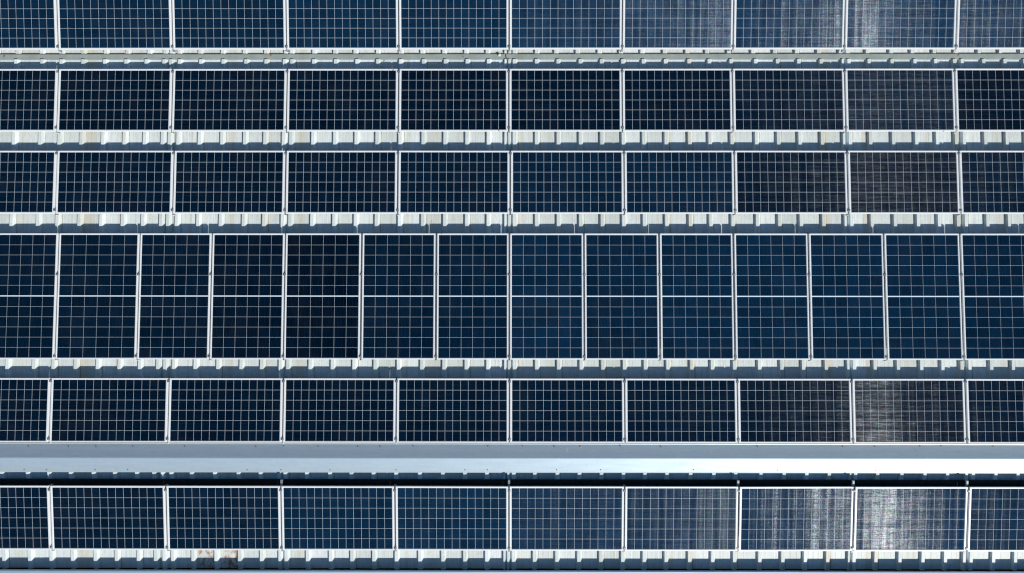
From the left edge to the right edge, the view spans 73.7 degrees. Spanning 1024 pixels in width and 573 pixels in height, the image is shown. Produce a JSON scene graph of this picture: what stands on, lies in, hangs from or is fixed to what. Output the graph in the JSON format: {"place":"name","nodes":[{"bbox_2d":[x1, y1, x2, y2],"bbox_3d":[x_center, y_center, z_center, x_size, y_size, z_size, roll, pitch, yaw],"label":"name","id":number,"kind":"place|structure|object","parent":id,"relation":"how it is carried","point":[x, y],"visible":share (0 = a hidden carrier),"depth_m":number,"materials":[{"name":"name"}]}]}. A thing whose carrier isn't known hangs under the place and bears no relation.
{"place":"outdoors","nodes":[
{"label":"outdoors","id":0,"kind":"place"},
{"bbox_2d":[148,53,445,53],"bbox_3d":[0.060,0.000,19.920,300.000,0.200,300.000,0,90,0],"label":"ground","id":1,"kind":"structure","parent":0,"point":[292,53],"depth_m":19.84,"materials":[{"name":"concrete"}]},
{"bbox_2d":[0,0,1023,572],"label":"factory building","id":2,"kind":"structure","parent":1,"relation":"on","point":[98,460],"depth_m":12.90,"materials":[{"name":"paint"}]},
{"bbox_2d":[47,376,54,442],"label":"mounting rail","id":3,"kind":"object","parent":2,"relation":"on","point":[48,438],"visible":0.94,"depth_m":12.69,"materials":[{"name":"metal"}]},
{"bbox_2d":[49,378,168,441],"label":"solar panel","id":4,"kind":"object","parent":3,"relation":"on","point":[109,410],"visible":1,"depth_m":12.67,"materials":[{"name":"blue"}]},
{"bbox_2d":[53,150,60,215],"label":"mounting rail","id":5,"kind":"object","parent":2,"relation":"on","point":[56,182],"visible":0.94,"depth_m":12.86,"materials":[{"name":"metal"}]},
{"bbox_2d":[0,151,56,213],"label":"solar panel","id":6,"kind":"object","parent":5,"relation":"on","point":[27,182],"visible":1,"depth_m":12.85,"materials":[{"name":"blue"}]},
{"bbox_2d":[54,68,60,133],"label":"mounting rail","id":7,"kind":"object","parent":2,"relation":"on","point":[57,71],"visible":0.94,"depth_m":12.93,"materials":[{"name":"metal"}]},
{"bbox_2d":[0,69,57,131],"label":"solar panel","id":8,"kind":"object","parent":7,"relation":"on","point":[28,100],"visible":1,"depth_m":12.90,"materials":[{"name":"blue"}]},
{"bbox_2d":[53,232,62,359],"bbox_3d":[-8.503,0.180,12.844,0.056,0.225,2.408,0,87,0],"label":"mounting rail","id":9,"kind":"object","parent":2,"relation":"on","point":[56,316],"visible":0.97,"depth_m":12.77,"materials":[{"name":"metal"}]},
{"bbox_2d":[0,233,58,358],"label":"solar panel","id":10,"kind":"object","parent":9,"relation":"on","point":[28,278],"visible":1,"depth_m":12.75,"materials":[{"name":"blue"}]},
{"bbox_2d":[55,233,139,358],"bbox_3d":[-7.742,0.178,12.762,1.490,0.036,2.352,0,87,0],"label":"solar panel","id":11,"kind":"object","parent":9,"relation":"on","point":[97,299],"visible":1,"depth_m":12.75,"materials":[{"name":"blue"}]},
{"bbox_2d":[56,12,61,52],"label":"mounting rail","id":12,"kind":"object","parent":2,"relation":"on","point":[57,46],"visible":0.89,"depth_m":12.96,"materials":[{"name":"metal"}]},
{"bbox_2d":[57,0,172,49],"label":"solar panel","id":13,"kind":"object","parent":12,"relation":"on","point":[114,24],"visible":1,"depth_m":12.92,"materials":[{"name":"blue"}]},
{"bbox_2d":[135,232,142,360],"bbox_3d":[-6.982,0.181,12.840,0.054,0.225,2.408,0,87,0],"label":"mounting rail","id":14,"kind":"object","parent":2,"relation":"on","point":[138,297],"visible":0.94,"depth_m":12.78,"materials":[{"name":"metal"}]},
{"bbox_2d":[137,233,211,358],"bbox_3d":[-6.303,0.178,12.758,1.320,0.038,2.352,0,87,0],"label":"solar panel","id":15,"kind":"object","parent":14,"relation":"on","point":[174,298],"visible":1,"depth_m":12.74,"materials":[{"name":"blue"}]},
{"bbox_2d":[164,484,169,550],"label":"mounting rail","id":16,"kind":"object","parent":2,"relation":"on","point":[166,517],"visible":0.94,"depth_m":12.69,"materials":[{"name":"metal"}]},
{"bbox_2d":[50,485,166,549],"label":"solar panel","id":17,"kind":"object","parent":16,"relation":"on","point":[108,517],"visible":1,"depth_m":12.66,"materials":[{"name":"blue"}]},
{"bbox_2d":[166,376,171,443],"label":"mounting rail","id":18,"kind":"object","parent":2,"relation":"on","point":[167,438],"visible":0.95,"depth_m":12.71,"materials":[{"name":"metal"}]},
{"bbox_2d":[168,378,282,442],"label":"solar panel","id":19,"kind":"object","parent":18,"relation":"on","point":[225,410],"visible":1,"depth_m":12.67,"materials":[{"name":"blue"}]},
{"bbox_2d":[169,68,174,133],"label":"mounting rail","id":20,"kind":"object","parent":2,"relation":"on","point":[172,71],"visible":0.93,"depth_m":12.92,"materials":[{"name":"metal"}]},
{"bbox_2d":[57,69,172,131],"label":"solar panel","id":21,"kind":"object","parent":20,"relation":"attached to","point":[114,100],"visible":1,"depth_m":12.90,"materials":[{"name":"blue"}]},
{"bbox_2d":[171,150,176,215],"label":"mounting rail","id":22,"kind":"object","parent":2,"relation":"on","point":[172,209],"visible":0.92,"depth_m":12.87,"materials":[{"name":"metal"}]},
{"bbox_2d":[55,151,173,213],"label":"solar panel","id":23,"kind":"object","parent":22,"relation":"attached to","point":[114,182],"visible":1,"depth_m":12.84,"materials":[{"name":"blue"}]},
{"bbox_2d":[173,151,284,213],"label":"solar panel","id":24,"kind":"object","parent":22,"relation":"on","point":[229,182],"visible":1,"depth_m":12.83,"materials":[{"name":"blue"}]},
{"bbox_2d":[208,232,214,360],"bbox_3d":[-5.627,0.182,12.836,0.052,0.225,2.408,0,87,0],"label":"mounting rail","id":25,"kind":"object","parent":2,"relation":"on","point":[211,293],"visible":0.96,"depth_m":12.78,"materials":[{"name":"metal"}]},
{"bbox_2d":[210,233,284,358],"bbox_3d":[-4.938,0.179,12.754,1.340,0.038,2.352,0,87,0],"label":"solar panel","id":26,"kind":"object","parent":25,"relation":"on","point":[247,304],"visible":1,"depth_m":12.74,"materials":[{"name":"blue"}]},
{"bbox_2d":[279,479,283,551],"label":"mounting rail","id":27,"kind":"object","parent":2,"relation":"on","point":[280,490],"visible":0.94,"depth_m":12.68,"materials":[{"name":"metal"}]},
{"bbox_2d":[166,485,280,549],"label":"solar panel","id":28,"kind":"object","parent":27,"relation":"on","point":[223,517],"visible":1,"depth_m":12.65,"materials":[{"name":"blue"}]},
{"bbox_2d":[281,486,394,549],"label":"solar panel","id":29,"kind":"object","parent":27,"relation":"attached to","point":[338,518],"visible":1,"depth_m":12.65,"materials":[{"name":"blue"}]},
{"bbox_2d":[281,376,285,443],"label":"mounting rail","id":30,"kind":"object","parent":2,"relation":"on","point":[283,381],"visible":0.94,"depth_m":12.70,"materials":[{"name":"metal"}]},
{"bbox_2d":[283,378,395,442],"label":"solar panel","id":31,"kind":"object","parent":30,"relation":"on","point":[339,410],"visible":1,"depth_m":12.66,"materials":[{"name":"blue"}]},
{"bbox_2d":[282,232,287,360],"bbox_3d":[-4.250,0.182,12.832,0.053,0.225,2.408,0,87,0],"label":"mounting rail","id":32,"kind":"object","parent":2,"relation":"on","point":[284,273],"visible":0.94,"depth_m":12.77,"materials":[{"name":"metal"}]},
{"bbox_2d":[284,233,360,358],"bbox_3d":[-3.534,0.180,12.749,1.400,0.037,2.352,0,87,0],"label":"solar panel","id":33,"kind":"object","parent":32,"relation":"on","point":[322,293],"visible":1,"depth_m":12.74,"materials":[{"name":"blue"}]},
{"bbox_2d":[283,150,287,215],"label":"mounting rail","id":34,"kind":"object","parent":2,"relation":"on","point":[284,210],"visible":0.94,"depth_m":12.87,"materials":[{"name":"metal"}]},
{"bbox_2d":[286,151,396,213],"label":"solar panel","id":35,"kind":"object","parent":34,"relation":"on","point":[341,182],"visible":1,"depth_m":12.82,"materials":[{"name":"blue"}]},
{"bbox_2d":[284,68,288,133],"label":"mounting rail","id":36,"kind":"object","parent":2,"relation":"on","point":[286,101],"visible":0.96,"depth_m":12.92,"materials":[{"name":"metal"}]},
{"bbox_2d":[172,69,286,131],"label":"solar panel","id":37,"kind":"object","parent":36,"relation":"on","point":[229,100],"visible":1,"depth_m":12.89,"materials":[{"name":"blue"}]},
{"bbox_2d":[287,69,397,131],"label":"solar panel","id":38,"kind":"object","parent":36,"relation":"on","point":[342,100],"visible":1,"depth_m":12.88,"materials":[{"name":"blue"}]},
{"bbox_2d":[285,5,288,52],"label":"mounting rail","id":39,"kind":"object","parent":2,"relation":"on","point":[286,47],"visible":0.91,"depth_m":12.95,"materials":[{"name":"metal"}]},
{"bbox_2d":[172,0,285,49],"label":"solar panel","id":40,"kind":"object","parent":39,"relation":"on","point":[229,24],"visible":1,"depth_m":12.92,"materials":[{"name":"blue"}]},
{"bbox_2d":[393,484,396,551],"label":"mounting rail","id":41,"kind":"object","parent":2,"relation":"on","point":[394,490],"visible":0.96,"depth_m":12.68,"materials":[{"name":"metal"}]},
{"bbox_2d":[396,486,507,550],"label":"solar panel","id":42,"kind":"object","parent":41,"relation":"on","point":[465,518],"visible":1,"depth_m":12.64,"materials":[{"name":"blue"}]},
{"bbox_2d":[394,377,397,443],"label":"mounting rail","id":43,"kind":"object","parent":2,"relation":"on","point":[396,381],"visible":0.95,"depth_m":12.69,"materials":[{"name":"metal"}]},
{"bbox_2d":[397,378,508,442],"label":"solar panel","id":44,"kind":"object","parent":43,"relation":"on","point":[452,410],"visible":1,"depth_m":12.65,"materials":[{"name":"blue"}]},
{"bbox_2d":[397,68,399,133],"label":"mounting rail","id":45,"kind":"object","parent":2,"relation":"on","point":[398,72],"visible":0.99,"depth_m":12.91,"materials":[{"name":"metal"}]},
{"bbox_2d":[399,69,507,131],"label":"solar panel","id":46,"kind":"object","parent":45,"relation":"on","point":[453,100],"visible":1,"depth_m":12.88,"materials":[{"name":"blue"}]},
{"bbox_2d":[397,0,400,52],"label":"mounting rail","id":47,"kind":"object","parent":2,"relation":"on","point":[398,47],"visible":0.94,"depth_m":12.95,"materials":[{"name":"metal"}]},
{"bbox_2d":[286,0,397,49],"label":"solar panel","id":48,"kind":"object","parent":47,"relation":"on","point":[342,24],"visible":1,"depth_m":12.91,"materials":[{"name":"blue"}]},
{"bbox_2d":[434,232,437,360],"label":"mounting rail","id":49,"kind":"object","parent":2,"relation":"on","point":[435,355],"visible":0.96,"depth_m":12.76,"materials":[{"name":"metal"}]},
{"bbox_2d":[361,233,435,359],"bbox_3d":[-2.116,0.181,12.745,1.360,0.037,2.352,0,87,0],"label":"solar panel","id":50,"kind":"object","parent":49,"relation":"on","point":[398,295],"visible":1,"depth_m":12.73,"materials":[{"name":"blue"}]},
{"bbox_2d":[437,233,507,359],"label":"solar panel","id":51,"kind":"object","parent":49,"relation":"on","point":[472,297],"visible":1,"depth_m":12.73,"materials":[{"name":"blue"}]},
{"bbox_2d":[508,0,509,52],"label":"mounting rail","id":52,"kind":"object","parent":2,"relation":"on","point":[509,26],"visible":0.96,"depth_m":12.94,"materials":[{"name":"metal"}]},
{"bbox_2d":[399,0,507,49],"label":"solar panel","id":53,"kind":"object","parent":52,"relation":"on","point":[453,24],"visible":1,"depth_m":12.90,"materials":[{"name":"blue"}]},
{"bbox_2d":[508,232,510,360],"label":"mounting rail","id":54,"kind":"object","parent":2,"relation":"attached to","point":[509,355],"visible":1,"depth_m":12.76,"materials":[{"name":"metal"}]},
{"bbox_2d":[510,233,583,359],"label":"solar panel","id":55,"kind":"object","parent":54,"relation":"on","point":[546,297],"visible":1,"depth_m":12.72,"materials":[{"name":"blue"}]},
{"bbox_2d":[508,377,510,443],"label":"mounting rail","id":56,"kind":"object","parent":2,"relation":"on","point":[509,382],"visible":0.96,"depth_m":12.69,"materials":[{"name":"metal"}]},
{"bbox_2d":[510,378,623,442],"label":"solar panel","id":57,"kind":"object","parent":56,"relation":"on","point":[566,410],"visible":1,"depth_m":12.65,"materials":[{"name":"blue"}]},
{"bbox_2d":[509,150,511,215],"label":"mounting rail","id":58,"kind":"object","parent":2,"relation":"on","point":[510,153],"visible":0.99,"depth_m":12.85,"materials":[{"name":"metal"}]},
{"bbox_2d":[398,151,508,213],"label":"solar panel","id":59,"kind":"object","parent":58,"relation":"on","point":[453,182],"visible":1,"depth_m":12.82,"materials":[{"name":"blue"}]},
{"bbox_2d":[511,151,623,213],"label":"solar panel","id":60,"kind":"object","parent":58,"relation":"attached to","point":[566,182],"visible":1,"depth_m":12.81,"materials":[{"name":"blue"}]},
{"bbox_2d":[0,478,1023,495],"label":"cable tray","id":61,"kind":"object","parent":2,"relation":"on","point":[545,482],"visible":0.33,"depth_m":12.76,"materials":[{"name":"black metal"}]},
{"bbox_2d":[620,0,623,52],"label":"mounting rail","id":62,"kind":"object","parent":2,"relation":"on","point":[622,46],"visible":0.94,"depth_m":12.94,"materials":[{"name":"metal"}]},
{"bbox_2d":[510,0,621,49],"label":"solar panel","id":63,"kind":"object","parent":62,"relation":"on","point":[565,24],"visible":1,"depth_m":12.90,"materials":[{"name":"blue"}]},
{"bbox_2d":[623,0,732,49],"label":"solar panel","id":64,"kind":"object","parent":62,"relation":"on","point":[677,24],"visible":1,"depth_m":12.89,"materials":[{"name":"blue"}]},
{"bbox_2d":[621,68,623,133],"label":"mounting rail","id":65,"kind":"object","parent":2,"relation":"on","point":[622,127],"visible":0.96,"depth_m":12.91,"materials":[{"name":"metal"}]},
{"bbox_2d":[510,69,621,131],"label":"solar panel","id":66,"kind":"object","parent":65,"relation":"attached to","point":[565,100],"visible":1,"depth_m":12.87,"materials":[{"name":"blue"}]},
{"bbox_2d":[622,69,731,131],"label":"solar panel","id":67,"kind":"object","parent":65,"relation":"on","point":[677,100],"visible":1,"depth_m":12.87,"materials":[{"name":"blue"}]},
{"bbox_2d":[622,150,625,215],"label":"mounting rail","id":68,"kind":"object","parent":2,"relation":"on","point":[624,209],"visible":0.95,"depth_m":12.85,"materials":[{"name":"metal"}]},
{"bbox_2d":[624,151,733,213],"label":"solar panel","id":69,"kind":"object","parent":68,"relation":"on","point":[679,182],"visible":1,"depth_m":12.80,"materials":[{"name":"blue"}]},
{"bbox_2d":[623,485,625,551],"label":"mounting rail","id":70,"kind":"object","parent":2,"relation":"on","point":[624,491],"visible":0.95,"depth_m":12.67,"materials":[{"name":"metal"}]},
{"bbox_2d":[510,486,623,550],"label":"solar panel","id":71,"kind":"object","parent":70,"relation":"on","point":[566,518],"visible":1,"depth_m":12.63,"materials":[{"name":"blue"}]},
{"bbox_2d":[625,486,737,550],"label":"solar panel","id":72,"kind":"object","parent":70,"relation":"on","point":[681,518],"visible":1,"depth_m":12.63,"materials":[{"name":"blue"}]},
{"bbox_2d":[657,232,661,360],"bbox_3d":[2.748,0.186,12.810,0.056,0.225,2.408,0,87,0],"label":"mounting rail","id":73,"kind":"object","parent":2,"relation":"on","point":[659,275],"visible":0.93,"depth_m":12.76,"materials":[{"name":"metal"}]},
{"bbox_2d":[585,233,658,359],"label":"solar panel","id":74,"kind":"object","parent":73,"relation":"on","point":[621,300],"visible":1,"depth_m":12.72,"materials":[{"name":"blue"}]},
{"bbox_2d":[660,233,733,359],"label":"solar panel","id":75,"kind":"object","parent":73,"relation":"attached to","point":[696,298],"visible":1,"depth_m":12.71,"materials":[{"name":"blue"}]},
{"bbox_2d":[735,377,739,443],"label":"mounting rail","id":76,"kind":"object","parent":2,"relation":"on","point":[737,381],"visible":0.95,"depth_m":12.67,"materials":[{"name":"metal"}]},
{"bbox_2d":[625,379,736,442],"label":"solar panel","id":77,"kind":"object","parent":76,"relation":"attached to","point":[680,410],"visible":1,"depth_m":12.64,"materials":[{"name":"blue"}]},
{"bbox_2d":[737,379,851,442],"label":"solar panel","id":78,"kind":"object","parent":76,"relation":"attached to","point":[794,410],"visible":1,"depth_m":12.64,"materials":[{"name":"blue"}]},
{"bbox_2d":[805,232,812,360],"bbox_3d":[5.538,0.188,12.802,0.057,0.225,2.408,0,87,0],"label":"mounting rail","id":79,"kind":"object","parent":2,"relation":"on","point":[811,356],"visible":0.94,"depth_m":12.74,"materials":[{"name":"metal"}]},
{"bbox_2d":[734,234,809,359],"bbox_3d":[4.839,0.185,12.724,1.360,0.038,2.352,0,87,0],"label":"solar panel","id":80,"kind":"object","parent":79,"relation":"attached to","point":[771,299],"visible":1,"depth_m":12.71,"materials":[{"name":"blue"}]},
{"bbox_2d":[841,12,845,52],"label":"mounting rail","id":81,"kind":"object","parent":2,"relation":"on","point":[842,50],"visible":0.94,"depth_m":12.92,"materials":[{"name":"metal"}]},
{"bbox_2d":[733,0,844,49],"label":"solar panel","id":82,"kind":"object","parent":81,"relation":"on","point":[788,24],"visible":1,"depth_m":12.88,"materials":[{"name":"blue"}]},
{"bbox_2d":[842,68,847,133],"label":"mounting rail","id":83,"kind":"object","parent":2,"relation":"on","point":[846,127],"visible":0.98,"depth_m":12.89,"materials":[{"name":"metal"}]},
{"bbox_2d":[732,69,844,131],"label":"solar panel","id":84,"kind":"object","parent":83,"relation":"on","point":[788,100],"visible":1,"depth_m":12.86,"materials":[{"name":"blue"}]},
{"bbox_2d":[845,69,955,131],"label":"solar panel","id":85,"kind":"object","parent":83,"relation":"on","point":[899,100],"visible":1,"depth_m":12.85,"materials":[{"name":"blue"}]},
{"bbox_2d":[844,150,849,215],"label":"mounting rail","id":86,"kind":"object","parent":2,"relation":"on","point":[848,210],"visible":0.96,"depth_m":12.83,"materials":[{"name":"metal"}]},
{"bbox_2d":[734,151,847,213],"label":"solar panel","id":87,"kind":"object","parent":86,"relation":"on","point":[790,182],"visible":1,"depth_m":12.80,"materials":[{"name":"blue"}]},
{"bbox_2d":[847,151,959,213],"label":"solar panel","id":88,"kind":"object","parent":86,"relation":"on","point":[903,182],"visible":1,"depth_m":12.79,"materials":[{"name":"blue"}]},
{"bbox_2d":[850,480,855,552],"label":"mounting rail","id":89,"kind":"object","parent":2,"relation":"on","point":[853,485],"visible":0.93,"depth_m":12.65,"materials":[{"name":"metal"}]},
{"bbox_2d":[738,486,853,550],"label":"solar panel","id":90,"kind":"object","parent":89,"relation":"on","point":[795,518],"visible":1,"depth_m":12.62,"materials":[{"name":"blue"}]},
{"bbox_2d":[880,232,887,360],"bbox_3d":[6.942,0.189,12.798,0.054,0.225,2.408,0,87,0],"label":"mounting rail","id":91,"kind":"object","parent":2,"relation":"on","point":[884,274],"visible":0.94,"depth_m":12.74,"materials":[{"name":"metal"}]},
{"bbox_2d":[808,234,885,359],"bbox_3d":[6.240,0.185,12.720,1.370,0.035,2.352,0,87,0],"label":"solar panel","id":92,"kind":"object","parent":91,"relation":"attached to","point":[847,308],"visible":1,"depth_m":12.71,"materials":[{"name":"blue"}]},
{"bbox_2d":[884,234,962,359],"bbox_3d":[7.657,0.186,12.716,1.390,0.035,2.352,0,87,0],"label":"solar panel","id":93,"kind":"object","parent":91,"relation":"attached to","point":[923,299],"visible":1,"depth_m":12.70,"materials":[{"name":"blue"}]},
{"bbox_2d":[951,68,957,133],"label":"mounting rail","id":94,"kind":"object","parent":2,"relation":"on","point":[956,127],"visible":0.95,"depth_m":12.87,"materials":[{"name":"metal"}]},
{"bbox_2d":[954,69,1023,131],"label":"solar panel","id":95,"kind":"object","parent":94,"relation":"on","point":[989,100],"visible":1,"depth_m":12.85,"materials":[{"name":"blue"}]},
{"bbox_2d":[952,5,957,52],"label":"mounting rail","id":96,"kind":"object","parent":2,"relation":"on","point":[953,51],"visible":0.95,"depth_m":12.92,"materials":[{"name":"metal"}]},
{"bbox_2d":[844,0,956,49],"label":"solar panel","id":97,"kind":"object","parent":96,"relation":"on","point":[903,24],"visible":1,"depth_m":12.88,"materials":[{"name":"blue"}]},
{"bbox_2d":[956,0,1023,49],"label":"solar panel","id":98,"kind":"object","parent":96,"relation":"on","point":[989,24],"visible":1,"depth_m":12.88,"materials":[{"name":"blue"}]},
{"bbox_2d":[955,150,961,215],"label":"mounting rail","id":99,"kind":"object","parent":2,"relation":"on","point":[959,194],"visible":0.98,"depth_m":12.81,"materials":[{"name":"metal"}]},
{"bbox_2d":[958,151,1023,213],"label":"solar panel","id":100,"kind":"object","parent":99,"relation":"on","point":[991,182],"visible":1,"depth_m":12.79,"materials":[{"name":"blue"}]},
{"bbox_2d":[956,232,965,360],"bbox_3d":[8.371,0.190,12.794,0.057,0.225,2.408,0,87,0],"label":"mounting rail","id":101,"kind":"object","parent":2,"relation":"on","point":[961,274],"visible":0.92,"depth_m":12.73,"materials":[{"name":"metal"}]},
{"bbox_2d":[960,234,1023,359],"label":"solar panel","id":102,"kind":"object","parent":101,"relation":"on","point":[992,277],"visible":1,"depth_m":12.70,"materials":[{"name":"blue"}]},
{"bbox_2d":[961,377,968,444],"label":"mounting rail","id":103,"kind":"object","parent":2,"relation":"on","point":[965,407],"visible":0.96,"depth_m":12.66,"materials":[{"name":"metal"}]},
{"bbox_2d":[852,379,965,442],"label":"solar panel","id":104,"kind":"object","parent":103,"relation":"on","point":[908,410],"visible":1,"depth_m":12.63,"materials":[{"name":"blue"}]},
{"bbox_2d":[965,379,1023,443],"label":"solar panel","id":105,"kind":"object","parent":103,"relation":"on","point":[994,411],"visible":1,"depth_m":12.62,"materials":[{"name":"blue"}]},
{"bbox_2d":[963,480,969,552],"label":"mounting rail","id":106,"kind":"object","parent":2,"relation":"on","point":[966,483],"visible":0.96,"depth_m":12.64,"materials":[{"name":"metal"}]},
{"bbox_2d":[853,487,967,550],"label":"solar panel","id":107,"kind":"object","parent":106,"relation":"on","point":[910,518],"visible":1,"depth_m":12.62,"materials":[{"name":"blue"}]},
{"bbox_2d":[967,487,1023,551],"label":"solar panel","id":108,"kind":"object","parent":106,"relation":"on","point":[995,523],"visible":1,"depth_m":12.61,"materials":[{"name":"blue"}]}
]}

